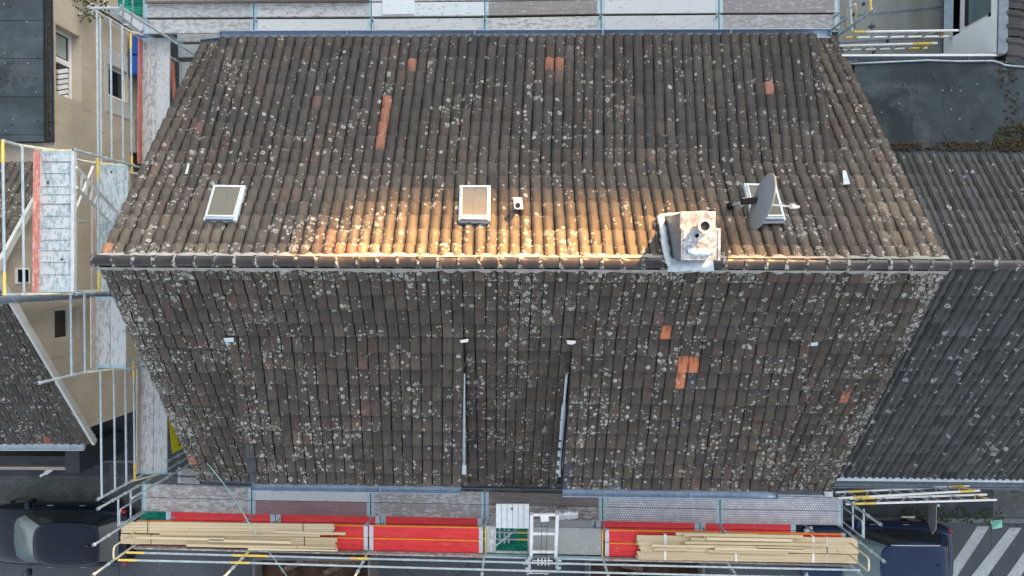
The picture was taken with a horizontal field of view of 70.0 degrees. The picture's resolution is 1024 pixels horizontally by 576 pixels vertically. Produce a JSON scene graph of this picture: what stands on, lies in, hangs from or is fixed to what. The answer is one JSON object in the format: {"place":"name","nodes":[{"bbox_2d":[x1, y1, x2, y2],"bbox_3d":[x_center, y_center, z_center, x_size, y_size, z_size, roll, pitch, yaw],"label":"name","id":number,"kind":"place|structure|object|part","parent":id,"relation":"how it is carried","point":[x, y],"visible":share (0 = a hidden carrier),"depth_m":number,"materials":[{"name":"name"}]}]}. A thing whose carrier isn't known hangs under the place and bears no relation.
{"place":"outdoors","nodes":[
{"label":"outdoors","id":0,"kind":"place"},
{"bbox_2d":[0,161,140,472],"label":"gabled house","id":1,"kind":"structure","parent":0,"point":[55,420],"depth_m":17.96,"materials":[{"name":"paint"}]},
{"bbox_2d":[15,268,29,283],"bbox_3d":[-10.946,-0.274,16.343,0.039,0.457,0.357,0,91,0],"label":"window","id":2,"kind":"structure","parent":1,"relation":"in","point":[18,271],"depth_m":16.28,"materials":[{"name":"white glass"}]},
{"bbox_2d":[55,307,79,340],"bbox_3d":[-11.082,0.889,17.982,0.330,0.947,0.801,0,91,0],"label":"window","id":3,"kind":"structure","parent":1,"relation":"in","point":[62,315],"depth_m":18.36,"materials":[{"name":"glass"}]},
{"bbox_2d":[0,0,142,184],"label":"flat roofed house","id":4,"kind":"structure","parent":0,"point":[24,80],"depth_m":17.89,"materials":[{"name":"beige paint"}]},
{"bbox_2d":[44,0,50,139],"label":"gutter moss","id":5,"kind":"object","parent":4,"relation":"on","point":[48,26],"visible":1,"depth_m":17.37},
{"bbox_2d":[56,29,82,102],"bbox_3d":[-11.050,-5.476,18.011,0.320,0.993,1.725,0,91,0],"label":"window","id":6,"kind":"structure","parent":4,"relation":"in","point":[68,48],"depth_m":18.40,"materials":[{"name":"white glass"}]},
{"bbox_2d":[108,66,128,102],"bbox_3d":[-10.955,-5.638,20.231,0.170,0.973,0.837,0,91,0],"label":"window","id":7,"kind":"structure","parent":4,"relation":"in","point":[116,75],"depth_m":20.45,"materials":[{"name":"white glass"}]},
{"bbox_2d":[106,5,142,35],"bbox_3d":[-10.186,-7.179,19.327,1.068,0.195,0.420,35,91,0],"label":"canopy","id":8,"kind":"object","parent":4,"relation":"attached to","point":[136,25],"visible":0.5,"depth_m":19.30,"materials":[{"name":"glass"}]},
{"bbox_2d":[253,541,378,575],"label":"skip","id":9,"kind":"object","parent":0,"point":[274,570],"visible":0.61,"depth_m":21.12,"materials":[{"name":"grey metal"}]},
{"bbox_2d":[0,411,1014,517],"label":"pavement","id":10,"kind":"structure","parent":0,"point":[884,510],"depth_m":21.74,"materials":[{"name":"grey asphalt"}]},
{"bbox_2d":[39,470,52,476],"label":"litter","id":11,"kind":"object","parent":10,"relation":"on","point":[46,472],"visible":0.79,"depth_m":21.88,"materials":[{"name":"paper"}]},
{"bbox_2d":[51,464,139,488],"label":"paving patches","id":12,"kind":"object","parent":10,"relation":"on","point":[57,481],"visible":0.89,"depth_m":21.91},
{"bbox_2d":[0,475,198,508],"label":"cobble strip","id":13,"kind":"object","parent":10,"relation":"on","point":[37,487],"depth_m":21.92,"materials":[{"name":"grey stone"}]},
{"bbox_2d":[103,460,133,462],"bbox_3d":[-11.984,5.199,21.890,1.926,0.060,0.070,0,91,0],"label":"edging stone","id":14,"kind":"object","parent":10,"relation":"on","point":[119,461],"visible":0.29,"depth_m":21.86,"materials":[{"name":"grey stone"}]},
{"bbox_2d":[91,457,885,575],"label":"street scaffold","id":15,"kind":"object","parent":10,"relation":"on","point":[425,524],"visible":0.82,"depth_m":16.45,"materials":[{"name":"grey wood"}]},
{"bbox_2d":[140,510,165,519],"bbox_3d":[-8.977,5.702,18.304,0.675,0.095,0.291,0,91,0],"label":"safety net","id":16,"kind":"object","parent":15,"relation":"attached to","point":[155,515],"visible":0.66,"depth_m":18.31,"materials":[{"name":"green fabric"}]},
{"bbox_2d":[121,519,334,534],"bbox_3d":[-6.272,5.289,16.106,4.759,0.143,0.313,0,91,0],"label":"batten bundle","id":17,"kind":"object","parent":15,"relation":"on","point":[185,527],"visible":0.9,"depth_m":16.05,"materials":[{"name":"beige wood"}]},
{"bbox_2d":[160,532,319,536],"bbox_3d":[-5.971,5.411,16.036,3.523,0.035,0.055,1,91,0],"label":"loose batten","id":18,"kind":"object","parent":17,"relation":"on","point":[240,534],"visible":1,"depth_m":16.02,"materials":[{"name":"beige wood"}]},
{"bbox_2d":[274,530,345,534],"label":"loose batten","id":19,"kind":"object","parent":17,"relation":"on","point":[310,532],"visible":1,"depth_m":16.00,"materials":[{"name":"beige wood"}]},
{"bbox_2d":[120,533,336,546],"bbox_3d":[-6.263,5.567,16.130,4.824,0.109,0.255,1,91,0],"label":"batten bundle","id":20,"kind":"object","parent":15,"relation":"on","point":[312,541],"visible":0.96,"depth_m":16.08,"materials":[{"name":"beige wood"}]},
{"bbox_2d":[136,536,223,540],"bbox_3d":[-7.293,5.500,16.050,1.940,0.035,0.055,1,91,0],"label":"loose batten","id":21,"kind":"object","parent":20,"relation":"on","point":[175,538],"visible":1,"depth_m":16.03,"materials":[{"name":"beige wood"}]},
{"bbox_2d":[209,539,290,543],"bbox_3d":[-5.748,5.561,16.038,1.808,0.035,0.055,1,91,0],"label":"loose batten","id":22,"kind":"object","parent":20,"relation":"on","point":[255,541],"visible":1,"depth_m":16.02,"materials":[{"name":"beige wood"}]},
{"bbox_2d":[186,544,336,549],"bbox_3d":[-5.492,5.678,16.039,3.311,0.035,0.055,1,91,0],"label":"loose batten","id":23,"kind":"object","parent":20,"relation":"on","point":[261,546],"visible":1,"depth_m":16.02,"materials":[{"name":"beige wood"}]},
{"bbox_2d":[248,548,337,550],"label":"loose batten","id":24,"kind":"object","parent":20,"relation":"on","point":[274,549],"visible":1,"depth_m":16.02,"materials":[{"name":"beige wood"}]},
{"bbox_2d":[207,463,286,575],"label":"rope","id":25,"kind":"object","parent":15,"relation":"attached to","point":[242,512],"visible":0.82,"depth_m":15.76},
{"bbox_2d":[493,528,528,554],"bbox_3d":[0.033,6.263,18.193,0.998,0.100,0.733,0,91,0],"label":"safety net","id":26,"kind":"object","parent":15,"relation":"attached to","point":[517,545],"visible":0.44,"depth_m":18.20,"materials":[{"name":"green fabric"}]},
{"bbox_2d":[496,504,528,528],"bbox_3d":[0.012,4.988,15.982,0.727,0.217,0.602,0,91,0],"label":"hatch cover","id":27,"kind":"object","parent":15,"relation":"on","point":[512,515],"visible":1,"depth_m":15.97,"materials":[{"name":"metal"}]},
{"bbox_2d":[523,512,560,574],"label":"ladder hoist","id":28,"kind":"object","parent":15,"relation":"on","point":[544,517],"visible":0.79,"depth_m":15.73,"materials":[{"name":"metal"}]},
{"bbox_2d":[555,509,577,519],"bbox_3d":[1.209,5.008,16.190,0.500,0.331,0.186,-3,91,1],"label":"tarp","id":29,"kind":"object","parent":15,"relation":"on","point":[568,514],"visible":0.85,"depth_m":16.14,"materials":[{"name":"plastic"}]},
{"bbox_2d":[635,551,857,562],"bbox_3d":[5.160,5.899,16.040,4.876,0.109,0.232,1,91,0],"label":"batten bundle","id":30,"kind":"object","parent":15,"relation":"on","point":[748,557],"visible":0.94,"depth_m":16.00,"materials":[{"name":"beige wood"}]},
{"bbox_2d":[636,533,857,546],"bbox_3d":[5.164,5.545,16.031,4.869,0.109,0.253,1,91,0],"label":"batten bundle","id":31,"kind":"object","parent":15,"relation":"on","point":[682,539],"visible":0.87,"depth_m":15.99,"materials":[{"name":"beige wood"}]},
{"bbox_2d":[691,537,705,540],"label":"loose batten","id":32,"kind":"object","parent":31,"relation":"on","point":[699,538],"visible":1,"depth_m":15.94,"materials":[{"name":"beige wood"}]},
{"bbox_2d":[684,544,776,547],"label":"loose batten","id":33,"kind":"object","parent":31,"relation":"on","point":[698,546],"visible":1,"depth_m":15.94,"materials":[{"name":"beige wood"}]},
{"bbox_2d":[652,544,685,547],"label":"loose batten","id":34,"kind":"object","parent":33,"relation":"on","point":[669,545],"visible":1,"depth_m":15.91,"materials":[{"name":"beige wood"}]},
{"bbox_2d":[714,547,802,551],"bbox_3d":[5.372,5.689,15.914,1.912,0.035,0.060,1,91,0],"label":"loose batten","id":35,"kind":"object","parent":33,"relation":"on","point":[743,548],"visible":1,"depth_m":15.90,"materials":[{"name":"beige wood"}]},
{"bbox_2d":[757,546,804,549],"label":"loose batten","id":36,"kind":"object","parent":33,"relation":"on","point":[786,547],"visible":1,"depth_m":15.89,"materials":[{"name":"beige wood"}]},
{"bbox_2d":[704,536,768,537],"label":"loose batten","id":37,"kind":"object","parent":31,"relation":"on","point":[738,537],"visible":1,"depth_m":15.93,"materials":[{"name":"beige wood"}]},
{"bbox_2d":[676,532,756,534],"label":"loose batten","id":38,"kind":"object","parent":37,"relation":"on","point":[679,533],"visible":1,"depth_m":15.94,"materials":[{"name":"beige wood"}]},
{"bbox_2d":[684,532,802,537],"bbox_3d":[5.033,5.385,15.909,2.583,0.035,0.060,1,91,0],"label":"loose batten","id":39,"kind":"object","parent":38,"relation":"on","point":[745,535],"visible":1,"depth_m":15.89,"materials":[{"name":"beige wood"}]},
{"bbox_2d":[706,537,792,541],"bbox_3d":[5.173,5.476,15.910,1.865,0.035,0.060,1,91,0],"label":"loose batten","id":40,"kind":"object","parent":37,"relation":"on","point":[750,539],"visible":1,"depth_m":15.89,"materials":[{"name":"beige wood"}]},
{"bbox_2d":[685,541,826,545],"bbox_3d":[5.306,5.563,15.911,3.081,0.035,0.060,1,91,0],"label":"loose batten","id":41,"kind":"object","parent":31,"relation":"on","point":[756,543],"visible":1,"depth_m":15.90,"materials":[{"name":"beige wood"}]},
{"bbox_2d":[638,545,858,553],"bbox_3d":[5.197,5.731,16.036,4.837,0.109,0.188,0,91,0],"label":"batten bundle","id":42,"kind":"object","parent":15,"relation":"on","point":[842,550],"visible":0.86,"depth_m":15.98,"materials":[{"name":"beige wood"}]},
{"bbox_2d":[654,547,688,550],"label":"loose batten","id":43,"kind":"object","parent":42,"relation":"on","point":[669,549],"visible":1,"depth_m":15.95,"materials":[{"name":"beige wood"}]},
{"bbox_2d":[708,549,787,553],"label":"loose batten","id":44,"kind":"object","parent":42,"relation":"on","point":[758,552],"visible":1,"depth_m":15.94,"materials":[{"name":"beige wood"}]},
{"bbox_2d":[835,485,979,498],"bbox_3d":[8.718,4.518,16.219,3.092,0.403,0.069,-3,91,1],"label":"lattice girder","id":45,"kind":"object","parent":15,"relation":"attached to","point":[905,494],"visible":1,"depth_m":16.05,"materials":[{"name":"metal"}]},
{"bbox_2d":[845,493,996,504],"bbox_3d":[8.990,4.690,16.221,3.301,0.403,0.057,-2,91,1],"label":"lattice girder","id":46,"kind":"object","parent":15,"relation":"attached to","point":[922,496],"visible":0.91,"depth_m":16.13,"materials":[{"name":"metal"}]},
{"bbox_2d":[893,481,939,533],"bbox_3d":[11.129,6.035,20.438,0.087,2.750,0.864,0,91,0],"label":"street lamp","id":47,"kind":"object","parent":10,"relation":"on","point":[932,520],"visible":0.62,"depth_m":19.25,"materials":[{"name":"metal"}]},
{"bbox_2d":[902,507,1003,524],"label":"weeds","id":48,"kind":"object","parent":10,"relation":"on","point":[966,516],"visible":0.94,"depth_m":21.68,"materials":[{"name":"green plant"}]},
{"bbox_2d":[0,517,1023,575],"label":"street","id":49,"kind":"structure","parent":0,"point":[1008,559],"depth_m":21.98,"materials":[{"name":"grey asphalt"}]},
{"bbox_2d":[0,498,135,575],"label":"parked car","id":50,"kind":"object","parent":49,"relation":"on","point":[53,534],"visible":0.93,"depth_m":20.82,"materials":[{"name":"black metal"}]},
{"bbox_3d":[-11.512,7.241,20.782,0.321,0.343,1.189,0,91,0],"label":"rear window","id":51,"kind":"part","parent":50,"relation":"part of","materials":[{"name":"grey glass"}]},
{"bbox_2d":[798,517,953,575],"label":"parked car","id":52,"kind":"object","parent":49,"relation":"on","point":[915,546],"visible":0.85,"depth_m":20.57,"materials":[{"name":"blue metal"}]},
{"bbox_3d":[12.288,7.731,20.590,0.321,0.343,1.189,0,91,0],"label":"rear window","id":53,"kind":"part","parent":52,"relation":"part of","materials":[{"name":"grey glass"}]},
{"bbox_2d":[953,526,989,575],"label":"road marking","id":54,"kind":"object","parent":49,"relation":"on","point":[968,549],"visible":1,"depth_m":21.82,"materials":[{"name":"paint"}]},
{"bbox_2d":[972,528,1020,575],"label":"road marking","id":55,"kind":"object","parent":49,"relation":"on","point":[990,561],"visible":1,"depth_m":21.82,"materials":[{"name":"paint"}]},
{"bbox_2d":[1007,553,1023,575],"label":"road marking","id":56,"kind":"object","parent":49,"relation":"on","point":[1017,569],"visible":1,"depth_m":21.82,"materials":[{"name":"paint"}]},
{"bbox_2d":[147,0,943,104],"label":"ground","id":57,"kind":"structure","parent":0,"point":[174,50],"depth_m":21.64,"materials":[{"name":"grey concrete"}]},
{"bbox_2d":[0,0,194,500],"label":"gable scaffold","id":58,"kind":"object","parent":57,"relation":"on","point":[56,189],"visible":0.66,"depth_m":14.92,"materials":[{"name":"metal"}]},
{"bbox_2d":[168,418,182,452],"bbox_3d":[-7.984,3.454,17.411,0.037,0.600,0.829,-6,91,1],"label":"banner","id":59,"kind":"object","parent":58,"relation":"hanging from","point":[176,445],"visible":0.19,"depth_m":17.23,"materials":[{"name":"yellow fabric"}]},
{"bbox_2d":[73,0,132,30],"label":"shrub","id":60,"kind":"object","parent":57,"relation":"on","point":[91,3],"visible":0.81,"depth_m":18.52,"materials":[{"name":"green plant"}]},
{"bbox_2d":[129,54,142,76],"bbox_3d":[-10.521,-6.317,21.152,0.669,1.074,0.600,0,91,0],"label":"wheelie bin","id":61,"kind":"object","parent":57,"relation":"on","point":[134,64],"visible":0.16,"depth_m":20.62,"materials":[{"name":"blue plastic"}]},
{"bbox_2d":[135,119,136,159],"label":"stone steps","id":62,"kind":"structure","parent":57,"relation":"on","point":[135,137],"depth_m":21.14,"materials":[{"name":"grey stone"}]},
{"bbox_2d":[130,152,140,169],"bbox_3d":[-10.823,-3.660,21.101,0.407,0.505,0.431,0,91,0],"label":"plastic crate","id":63,"kind":"object","parent":62,"relation":"on","point":[134,153],"visible":0.32,"depth_m":21.04,"materials":[{"name":"black plastic"}]},
{"bbox_2d":[129,34,151,53],"bbox_3d":[-10.513,-6.869,21.138,0.669,1.074,0.600,0,91,0],"label":"wheelie bin","id":64,"kind":"object","parent":57,"relation":"on","point":[134,45],"visible":0.2,"depth_m":20.60,"materials":[{"name":"blue plastic"}]},
{"bbox_2d":[143,0,875,98],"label":"scaffold","id":65,"kind":"object","parent":57,"relation":"on","point":[645,14],"visible":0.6,"depth_m":16.21,"materials":[{"name":"grey metal"}]},
{"bbox_2d":[118,0,149,17],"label":"safety net","id":66,"kind":"object","parent":65,"relation":"hanging from","point":[138,7],"visible":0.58,"depth_m":16.57,"materials":[{"name":"green fabric"}]},
{"bbox_2d":[90,28,951,499],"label":"town house","id":67,"kind":"structure","parent":57,"relation":"on","point":[394,260],"depth_m":13.49,"materials":[{"name":"tile"}]},
{"bbox_2d":[726,173,799,228],"bbox_3d":[4.146,-1.457,11.978,0.917,1.604,0.727,-24,91,1],"label":"satellite dish","id":68,"kind":"object","parent":67,"relation":"attached to","point":[761,201],"visible":1,"depth_m":11.56,"materials":[{"name":"grey metal"}]},
{"bbox_2d":[844,29,958,38],"bbox_3d":[8.276,-5.398,15.540,2.217,0.433,0.056,-1,91,1],"label":"lattice girder","id":69,"kind":"object","parent":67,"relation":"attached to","point":[901,31],"visible":1,"depth_m":15.51,"materials":[{"name":"silver metal"}]},
{"bbox_2d":[136,512,1023,522],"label":"kerb","id":70,"kind":"structure","parent":57,"relation":"on","point":[980,520],"depth_m":21.70,"materials":[{"name":"concrete"}]},
{"bbox_2d":[900,516,914,518],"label":"litter","id":71,"kind":"object","parent":70,"relation":"on","point":[907,517],"visible":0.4,"depth_m":21.64,"materials":[{"name":"paper"}]},
{"bbox_2d":[990,520,1001,528],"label":"litter","id":72,"kind":"object","parent":70,"relation":"on","point":[996,524],"visible":1,"depth_m":21.64,"materials":[{"name":"green plastic"}]},
{"bbox_2d":[584,542,704,575],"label":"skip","id":73,"kind":"object","parent":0,"point":[644,569],"visible":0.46,"depth_m":21.13,"materials":[{"name":"grey metal"}]},
{"bbox_2d":[832,0,942,62],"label":"scaffolding","id":74,"kind":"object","parent":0,"point":[906,15],"depth_m":17.27,"materials":[{"name":"metal"}]},
{"bbox_2d":[943,0,1023,63],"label":"white extension","id":75,"kind":"object","parent":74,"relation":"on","point":[991,26],"visible":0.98,"depth_m":15.76,"materials":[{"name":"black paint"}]},
{"bbox_2d":[944,0,990,37],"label":"window","id":76,"kind":"structure","parent":75,"relation":"in","point":[972,12],"depth_m":16.59,"materials":[{"name":"grey glass"}]},
{"bbox_2d":[839,42,937,51],"bbox_3d":[8.012,-5.188,15.732,2.069,0.403,0.054,-1,91,1],"label":"lattice girder","id":77,"kind":"object","parent":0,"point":[891,45],"visible":0.98,"depth_m":15.63,"materials":[{"name":"silver metal"}]},
{"bbox_2d":[833,53,1023,489],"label":"neighbour house","id":78,"kind":"structure","parent":0,"point":[949,410],"depth_m":14.54,"materials":[{"name":"tile"}]},
{"bbox_2d":[890,140,1023,151],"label":"moss debris","id":79,"kind":"object","parent":78,"relation":"on","point":[957,147],"visible":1,"depth_m":15.37,"materials":[{"name":"brown plant"}]},
{"bbox_2d":[991,124,1023,150],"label":"moss debris","id":80,"kind":"object","parent":78,"relation":"on","point":[998,142],"visible":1,"depth_m":15.35,"materials":[{"name":"plant"}]},
{"bbox_2d":[999,68,1021,124],"bbox_3d":[10.462,-4.018,15.335,0.417,0.060,1.220,-6,91,1],"label":"moss debris","id":81,"kind":"object","parent":78,"relation":"on","point":[1006,94],"visible":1,"depth_m":15.33,"materials":[{"name":"brown plant"}]},
{"bbox_2d":[992,489,1023,518],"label":"block path","id":82,"kind":"structure","parent":0,"point":[1008,503],"depth_m":21.68,"materials":[{"name":"grey concrete"}]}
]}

